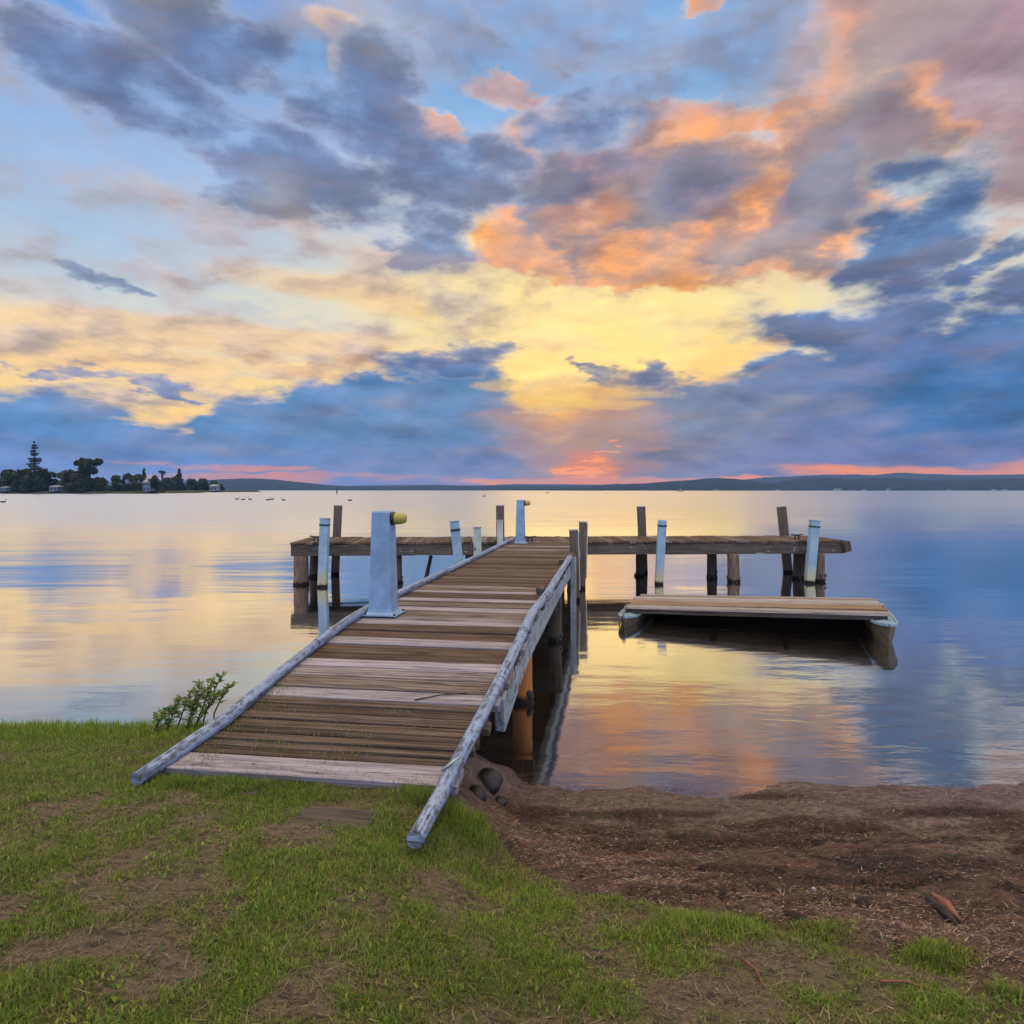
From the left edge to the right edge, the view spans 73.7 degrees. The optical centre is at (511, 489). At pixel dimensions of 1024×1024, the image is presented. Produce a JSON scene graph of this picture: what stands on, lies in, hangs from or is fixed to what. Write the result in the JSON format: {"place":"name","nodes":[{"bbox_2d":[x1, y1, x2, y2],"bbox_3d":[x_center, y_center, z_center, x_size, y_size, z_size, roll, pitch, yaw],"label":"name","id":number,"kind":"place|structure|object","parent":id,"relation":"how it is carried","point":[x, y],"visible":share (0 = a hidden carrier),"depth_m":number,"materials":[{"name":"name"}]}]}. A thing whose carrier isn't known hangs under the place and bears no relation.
{"place":"outdoors","nodes":[
{"label":"outdoors","id":0,"kind":"place"},
{"bbox_2d":[0,490,200,493],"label":"headland","id":1,"kind":"structure","parent":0,"point":[74,492],"depth_m":444.93,"materials":[{"name":"green plant"}]},
{"bbox_2d":[0,486,13,490],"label":"house","id":2,"kind":"structure","parent":1,"relation":"on","point":[6,488],"depth_m":443.10,"materials":[{"name":"white glass"}]},
{"bbox_2d":[0,469,16,490],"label":"leafy tree","id":3,"kind":"object","parent":1,"relation":"on","point":[4,477],"visible":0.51,"depth_m":450.82,"materials":[{"name":"green plant"}]},
{"bbox_2d":[8,468,50,492],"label":"leafy tree","id":4,"kind":"object","parent":1,"relation":"on","point":[24,480],"visible":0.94,"depth_m":444.95,"materials":[{"name":"green plant"}]},
{"bbox_2d":[26,441,41,471],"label":"norfolk pine","id":5,"kind":"object","parent":1,"relation":"on","point":[33,463],"visible":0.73,"depth_m":461.31,"materials":[{"name":"green plant"}]},
{"bbox_2d":[31,468,58,490],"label":"leafy tree","id":6,"kind":"object","parent":1,"relation":"on","point":[41,485],"visible":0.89,"depth_m":448.75,"materials":[{"name":"green plant"}]},
{"bbox_2d":[49,485,64,490],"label":"house","id":7,"kind":"structure","parent":1,"relation":"on","point":[56,488],"depth_m":442.63,"materials":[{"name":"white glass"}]},
{"bbox_2d":[55,469,74,485],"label":"leafy tree","id":8,"kind":"object","parent":1,"relation":"on","point":[64,475],"visible":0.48,"depth_m":452.20,"materials":[{"name":"green plant"}]},
{"bbox_2d":[63,473,86,491],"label":"leafy tree","id":9,"kind":"object","parent":1,"relation":"on","point":[75,479],"visible":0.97,"depth_m":442.76,"materials":[{"name":"green plant"}]},
{"bbox_2d":[72,457,103,490],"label":"flat topped tree","id":10,"kind":"object","parent":1,"relation":"on","point":[86,469],"visible":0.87,"depth_m":449.41,"materials":[{"name":"green plant"}]},
{"bbox_2d":[94,477,109,490],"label":"leafy tree","id":11,"kind":"object","parent":1,"relation":"on","point":[102,483],"visible":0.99,"depth_m":450.11,"materials":[{"name":"green plant"}]},
{"bbox_2d":[47,485,164,492],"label":"scrub","id":12,"kind":"object","parent":1,"relation":"on","point":[140,488],"visible":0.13,"depth_m":453.83,"materials":[{"name":"green plant"}]},
{"bbox_2d":[110,475,125,490],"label":"leafy tree","id":13,"kind":"object","parent":1,"relation":"on","point":[115,479],"visible":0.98,"depth_m":452.23,"materials":[{"name":"green plant"}]},
{"bbox_2d":[122,473,136,490],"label":"leafy tree","id":14,"kind":"object","parent":1,"relation":"on","point":[129,477],"visible":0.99,"depth_m":450.73,"materials":[{"name":"green plant"}]},
{"bbox_2d":[130,473,144,488],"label":"leafy tree","id":15,"kind":"object","parent":1,"relation":"on","point":[137,477],"visible":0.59,"depth_m":458.95,"materials":[{"name":"green plant"}]},
{"bbox_2d":[138,468,146,487],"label":"conifer","id":16,"kind":"object","parent":1,"relation":"on","point":[143,474],"visible":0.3,"depth_m":469.52,"materials":[{"name":"green plant"}]},
{"bbox_2d":[143,479,155,490],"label":"house","id":17,"kind":"structure","parent":1,"relation":"on","point":[147,484],"depth_m":445.00,"materials":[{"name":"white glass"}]},
{"bbox_2d":[148,475,161,492],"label":"leafy tree","id":18,"kind":"object","parent":1,"relation":"on","point":[154,480],"visible":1,"depth_m":446.65,"materials":[{"name":"green plant"}]},
{"bbox_2d":[166,490,259,491],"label":"headland","id":19,"kind":"structure","parent":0,"point":[217,491],"depth_m":705.45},
{"bbox_2d":[158,481,165,490],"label":"leafy tree","id":20,"kind":"object","parent":19,"relation":"on","point":[161,485],"visible":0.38,"depth_m":703.12,"materials":[{"name":"green plant"}]},
{"bbox_2d":[158,471,165,478],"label":"umbrella tree","id":21,"kind":"object","parent":19,"relation":"on","point":[162,473],"visible":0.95,"depth_m":718.35,"materials":[{"name":"green plant"}]},
{"bbox_2d":[162,477,170,489],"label":"leafy tree","id":22,"kind":"object","parent":19,"relation":"on","point":[166,480],"visible":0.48,"depth_m":711.51,"materials":[{"name":"green plant"}]},
{"bbox_2d":[165,476,184,489],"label":"leafy tree","id":23,"kind":"object","parent":19,"relation":"on","point":[176,482],"visible":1,"depth_m":704.87,"materials":[{"name":"green plant"}]},
{"bbox_2d":[176,468,186,489],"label":"conifer","id":24,"kind":"object","parent":19,"relation":"on","point":[179,473],"visible":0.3,"depth_m":724.65,"materials":[{"name":"green plant"}]},
{"bbox_2d":[184,478,199,489],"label":"leafy tree","id":25,"kind":"object","parent":19,"relation":"on","point":[191,484],"visible":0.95,"depth_m":711.09,"materials":[{"name":"green plant"}]},
{"bbox_2d":[197,478,208,489],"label":"leafy tree","id":26,"kind":"object","parent":19,"relation":"on","point":[203,483],"visible":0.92,"depth_m":711.53,"materials":[{"name":"green plant"}]},
{"bbox_2d":[207,480,217,489],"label":"leafy tree","id":27,"kind":"object","parent":19,"relation":"on","point":[212,482],"visible":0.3,"depth_m":712.60,"materials":[{"name":"green plant"}]},
{"bbox_2d":[210,484,219,490],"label":"house","id":28,"kind":"structure","parent":19,"relation":"on","point":[214,487],"depth_m":692.00,"materials":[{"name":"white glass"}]},
{"bbox_2d":[138,478,584,489],"bbox_3d":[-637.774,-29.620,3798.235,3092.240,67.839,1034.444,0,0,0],"label":"hills","id":29,"kind":"structure","parent":0,"point":[250,484],"depth_m":3422.81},
{"bbox_2d":[362,484,596,486],"bbox_3d":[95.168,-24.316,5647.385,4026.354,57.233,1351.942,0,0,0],"label":"hills","id":30,"kind":"structure","parent":0,"point":[489,485],"depth_m":5346.62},
{"bbox_2d":[0,490,1023,787],"bbox_3d":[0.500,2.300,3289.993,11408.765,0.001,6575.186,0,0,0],"label":"water","id":31,"kind":"structure","parent":0,"point":[122,608],"depth_m":11.85,"materials":[{"name":"blue liquid"}]},
{"bbox_2d":[317,518,330,587],"bbox_3d":[-4.486,2.132,16.199,0.320,2.945,0.218,0,0,0],"label":"mooring post","id":32,"kind":"object","parent":31,"relation":"in","point":[324,542],"visible":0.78,"depth_m":16.10,"materials":[{"name":"paint"}]},
{"bbox_2d":[331,505,342,574],"bbox_3d":[-4.788,2.004,18.549,0.359,3.200,0.260,0,0,-11],"label":"mooring post","id":33,"kind":"object","parent":31,"relation":"in","point":[337,526],"visible":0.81,"depth_m":18.44,"materials":[{"name":"brown wood"}]},
{"bbox_2d":[424,555,432,577],"bbox_3d":[-2.179,2.237,17.551,0.108,1.149,0.463,0,0,-35],"label":"broken stake","id":34,"kind":"object","parent":31,"relation":"in","point":[428,565],"visible":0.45,"depth_m":17.45,"materials":[{"name":"wood"}]},
{"bbox_2d":[449,520,462,563],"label":"mooring post","id":35,"kind":"object","parent":31,"relation":"in","point":[456,540],"visible":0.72,"depth_m":11.97,"materials":[{"name":"paint"}]},
{"bbox_2d":[473,527,480,554],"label":"mooring post","id":36,"kind":"object","parent":31,"relation":"in","point":[477,538],"visible":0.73,"depth_m":13.23,"materials":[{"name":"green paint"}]},
{"bbox_2d":[496,520,503,543],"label":"mooring post","id":37,"kind":"object","parent":31,"relation":"in","point":[499,531],"visible":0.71,"depth_m":15.79,"materials":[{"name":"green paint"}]},
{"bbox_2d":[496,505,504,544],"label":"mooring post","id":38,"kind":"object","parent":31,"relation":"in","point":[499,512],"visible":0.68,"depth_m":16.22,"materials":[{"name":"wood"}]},
{"bbox_2d":[569,529,579,601],"bbox_3d":[1.304,2.206,14.104,0.236,2.796,0.171,0,0,-9],"label":"mooring post","id":39,"kind":"object","parent":31,"relation":"in","point":[574,539],"visible":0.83,"depth_m":14.03,"materials":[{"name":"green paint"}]},
{"bbox_2d":[578,521,587,588],"bbox_3d":[1.633,2.165,15.898,0.251,2.870,0.180,0,0,-8],"label":"mooring post","id":40,"kind":"object","parent":31,"relation":"in","point":[583,534],"visible":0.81,"depth_m":15.82,"materials":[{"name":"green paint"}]},
{"bbox_2d":[636,506,647,572],"bbox_3d":[3.635,2.022,18.948,0.349,3.161,0.246,0,0,6],"label":"mooring post","id":41,"kind":"object","parent":31,"relation":"in","point":[641,517],"visible":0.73,"depth_m":18.84,"materials":[{"name":"brown wood"}]},
{"bbox_2d":[654,520,666,584],"bbox_3d":[3.580,2.166,16.600,0.355,2.883,0.213,0,0,0],"label":"mooring post","id":42,"kind":"object","parent":31,"relation":"in","point":[660,551],"visible":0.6,"depth_m":16.51,"materials":[{"name":"paint"}]},
{"bbox_2d":[618,594,897,645],"bbox_3d":[4.082,2.202,11.700,4.307,0.718,2.363,0,0,21],"label":"pontoon","id":43,"kind":"object","parent":31,"relation":"on","point":[877,619],"visible":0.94,"depth_m":11.38,"materials":[{"name":"paint"}]},
{"bbox_2d":[776,506,792,572],"bbox_3d":[7.666,2.021,19.050,0.575,3.168,0.279,0,0,0],"label":"mooring post","id":44,"kind":"object","parent":31,"relation":"in","point":[784,531],"visible":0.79,"depth_m":18.95,"materials":[{"name":"brown wood"}]},
{"bbox_2d":[804,520,820,583],"bbox_3d":[7.359,2.166,16.850,0.485,2.869,0.249,0,0,0],"label":"mooring post","id":45,"kind":"object","parent":31,"relation":"in","point":[814,526],"visible":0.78,"depth_m":16.75,"materials":[{"name":"paint"}]},
{"bbox_2d":[0,727,1023,1023],"bbox_3d":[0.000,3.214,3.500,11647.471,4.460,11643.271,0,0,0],"label":"ground","id":46,"kind":"structure","parent":0,"point":[716,775],"depth_m":3.13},
{"bbox_2d":[148,671,238,731],"bbox_3d":[-2.416,1.682,5.200,0.656,0.552,0.254,0,0,-35],"label":"shrub","id":47,"kind":"object","parent":46,"relation":"on","point":[194,704],"visible":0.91,"depth_m":5.16,"materials":[{"name":"green plant"}]},
{"bbox_2d":[202,784,262,796],"bbox_3d":[-1.561,1.713,3.825,0.341,0.106,0.169,0,0,0],"label":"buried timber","id":48,"kind":"object","parent":46,"relation":"on","point":[253,791],"visible":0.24,"depth_m":3.77,"materials":[{"name":"wood"}]},
{"bbox_2d":[288,806,379,831],"bbox_3d":[-0.888,1.692,3.432,0.422,0.107,0.207,0,0,13],"label":"buried timber","id":49,"kind":"object","parent":46,"relation":"on","point":[338,815],"visible":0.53,"depth_m":3.43,"materials":[{"name":"brown wood"}]},
{"bbox_2d":[469,785,486,800],"bbox_3d":[-0.222,1.933,4.338,0.120,0.101,0.142,20,4,-39],"label":"rock","id":50,"kind":"object","parent":46,"relation":"on","point":[479,791],"visible":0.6,"depth_m":4.31,"materials":[{"name":"grey stone"}]},
{"bbox_2d":[478,768,502,794],"bbox_3d":[-0.164,2.093,4.893,0.201,0.196,0.207,-10,10,24],"label":"rock","id":51,"kind":"object","parent":46,"relation":"on","point":[491,779],"visible":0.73,"depth_m":4.83,"materials":[{"name":"grey stone"}]},
{"bbox_2d":[131,535,851,848],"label":"jetty","id":52,"kind":"object","parent":46,"relation":"on","point":[472,626],"visible":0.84,"depth_m":5.35,"materials":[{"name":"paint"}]},
{"bbox_2d":[178,672,503,784],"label":"deck weeds","id":53,"kind":"object","parent":52,"relation":"on","point":[277,685],"visible":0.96,"depth_m":4.26,"materials":[{"name":"green plant"}]},
{"bbox_2d":[362,511,406,616],"bbox_3d":[-1.271,0.740,6.974,0.410,1.050,0.335,0,0,9],"label":"pedestal","id":54,"kind":"object","parent":52,"relation":"on","point":[383,594],"visible":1,"depth_m":6.88,"materials":[{"name":"metal"}]},
{"bbox_2d":[415,693,465,699],"bbox_3d":[-0.507,1.462,4.841,0.369,0.029,0.027,0,0,-14],"label":"twig","id":55,"kind":"object","parent":52,"relation":"on","point":[438,695],"visible":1,"depth_m":4.84,"materials":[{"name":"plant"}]},
{"bbox_2d":[513,500,530,543],"bbox_3d":[0.245,0.750,16.244,0.392,1.030,0.315,0,0,9],"label":"pedestal","id":56,"kind":"object","parent":52,"relation":"on","point":[520,521],"visible":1,"depth_m":16.16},
{"bbox_2d":[525,536,536,540],"bbox_3d":[0.445,1.198,16.900,0.324,0.134,0.044,0,0,-3],"label":"mooring cleat","id":57,"kind":"object","parent":52,"relation":"on","point":[528,537],"visible":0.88,"depth_m":16.89,"materials":[{"name":"black metal"}]},
{"bbox_2d":[791,534,802,538],"bbox_3d":[7.344,1.198,17.600,0.324,0.134,0.044,0,0,-3],"label":"mooring cleat","id":58,"kind":"object","parent":52,"relation":"on","point":[795,535],"visible":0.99,"depth_m":17.59,"materials":[{"name":"grey metal"}]},
{"bbox_2d":[495,796,507,805],"bbox_3d":[-0.085,2.176,4.765,0.117,0.066,0.091,-5,1,-24],"label":"rock","id":59,"kind":"object","parent":46,"relation":"on","point":[502,800],"visible":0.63,"depth_m":4.74,"materials":[{"name":"grey stone"}]},
{"bbox_2d":[0,729,1023,1023],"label":"dry thatch","id":60,"kind":"object","parent":46,"relation":"on","point":[196,1019],"visible":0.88,"depth_m":2.45,"materials":[{"name":"green plant"}]},
{"bbox_2d":[0,733,1023,1023],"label":"lawn weeds","id":61,"kind":"object","parent":46,"relation":"on","point":[202,897],"visible":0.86,"depth_m":2.58,"materials":[{"name":"green plant"}]},
{"bbox_2d":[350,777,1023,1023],"bbox_3d":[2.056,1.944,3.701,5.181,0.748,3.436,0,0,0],"label":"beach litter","id":62,"kind":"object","parent":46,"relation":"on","point":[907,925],"visible":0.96,"depth_m":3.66,"materials":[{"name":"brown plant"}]},
{"bbox_2d":[698,864,708,870],"bbox_3d":[1.021,2.012,3.639,0.061,0.024,0.043,-7,2,-5],"label":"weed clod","id":63,"kind":"object","parent":46,"relation":"on","point":[706,866],"visible":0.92,"depth_m":3.63,"materials":[{"name":"brown plant"}]},
{"bbox_2d":[561,903,848,960],"bbox_3d":[0.811,1.853,2.892,1.273,0.207,0.651,0,0,0],"label":"grass tuft","id":64,"kind":"object","parent":46,"relation":"on","point":[702,918],"visible":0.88,"depth_m":2.85,"materials":[{"name":"green plant"}]},
{"bbox_2d":[717,886,726,900],"bbox_3d":[0.986,1.893,3.205,0.044,0.020,0.086,-18,6,25],"label":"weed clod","id":65,"kind":"object","parent":46,"relation":"on","point":[722,890],"visible":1,"depth_m":3.20,"materials":[{"name":"brown soil"}]},
{"bbox_2d":[740,957,764,985],"bbox_3d":[0.880,1.754,2.485,0.020,0.035,0.182,0,0,-6],"label":"twig","id":66,"kind":"object","parent":46,"relation":"on","point":[750,965],"visible":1,"depth_m":2.49,"materials":[{"name":"brown wood"}]},
{"bbox_2d":[488,788,1023,908],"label":"drift wrack","id":67,"kind":"object","parent":46,"relation":"on","point":[756,840],"visible":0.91,"depth_m":4.02,"materials":[{"name":"brown plant"}]},
{"bbox_2d":[782,909,810,921],"bbox_3d":[1.258,1.894,3.030,0.144,0.038,0.057,-6,-6,39],"label":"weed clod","id":68,"kind":"object","parent":46,"relation":"on","point":[792,914],"visible":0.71,"depth_m":3.02,"materials":[{"name":"brown soil"}]},
{"bbox_2d":[770,912,879,952],"bbox_3d":[1.298,1.873,2.926,0.582,0.088,0.352,0,0,0],"label":"grass tuft","id":69,"kind":"object","parent":46,"relation":"on","point":[812,925],"visible":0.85,"depth_m":2.90,"materials":[{"name":"green plant"}]},
{"bbox_2d":[854,896,868,907],"bbox_3d":[1.606,1.899,3.135,0.059,0.042,0.078,-19,-2,39],"label":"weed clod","id":70,"kind":"object","parent":46,"relation":"on","point":[859,901],"visible":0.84,"depth_m":3.12,"materials":[{"name":"brown soil"}]},
{"bbox_2d":[879,980,924,987],"bbox_3d":[1.388,1.756,2.429,0.153,0.023,0.010,0,0,5],"label":"twig","id":71,"kind":"object","parent":46,"relation":"on","point":[894,981],"visible":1,"depth_m":2.43,"materials":[{"name":"brown wood"}]},
{"bbox_2d":[873,931,1000,983],"bbox_3d":[1.647,1.824,2.684,0.588,0.122,0.353,0,0,0],"label":"grass tuft","id":72,"kind":"object","parent":46,"relation":"on","point":[932,952],"visible":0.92,"depth_m":2.68,"materials":[{"name":"green plant"}]},
{"bbox_2d":[925,891,962,926],"bbox_3d":[1.964,1.897,3.104,0.065,0.076,0.266,0,0,0],"label":"driftwood","id":73,"kind":"object","parent":46,"relation":"on","point":[944,907],"visible":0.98,"depth_m":3.08,"materials":[{"name":"brown wood"}]},
{"bbox_2d":[964,968,1023,1013],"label":"grass tuft","id":74,"kind":"object","parent":46,"relation":"on","point":[1006,987],"visible":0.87,"depth_m":2.41,"materials":[{"name":"green plant"}]},
{"bbox_2d":[0,716,1023,1023],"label":"grass","id":75,"kind":"structure","parent":0,"point":[454,816],"depth_m":2.71,"materials":[{"name":"green plant"}]},
{"bbox_2d":[0,0,1023,485],"label":"sky","id":76,"kind":"structure","parent":0,"point":[325,242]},
{"bbox_2d":[549,478,1023,490],"bbox_3d":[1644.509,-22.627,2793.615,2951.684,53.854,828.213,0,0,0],"label":"hills","id":77,"kind":"structure","parent":0,"point":[813,484],"depth_m":2483.56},
{"bbox_2d":[746,473,1023,483],"bbox_3d":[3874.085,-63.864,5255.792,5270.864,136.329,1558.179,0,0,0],"label":"hills","id":78,"kind":"structure","parent":0,"point":[932,477],"depth_m":4889.46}
]}

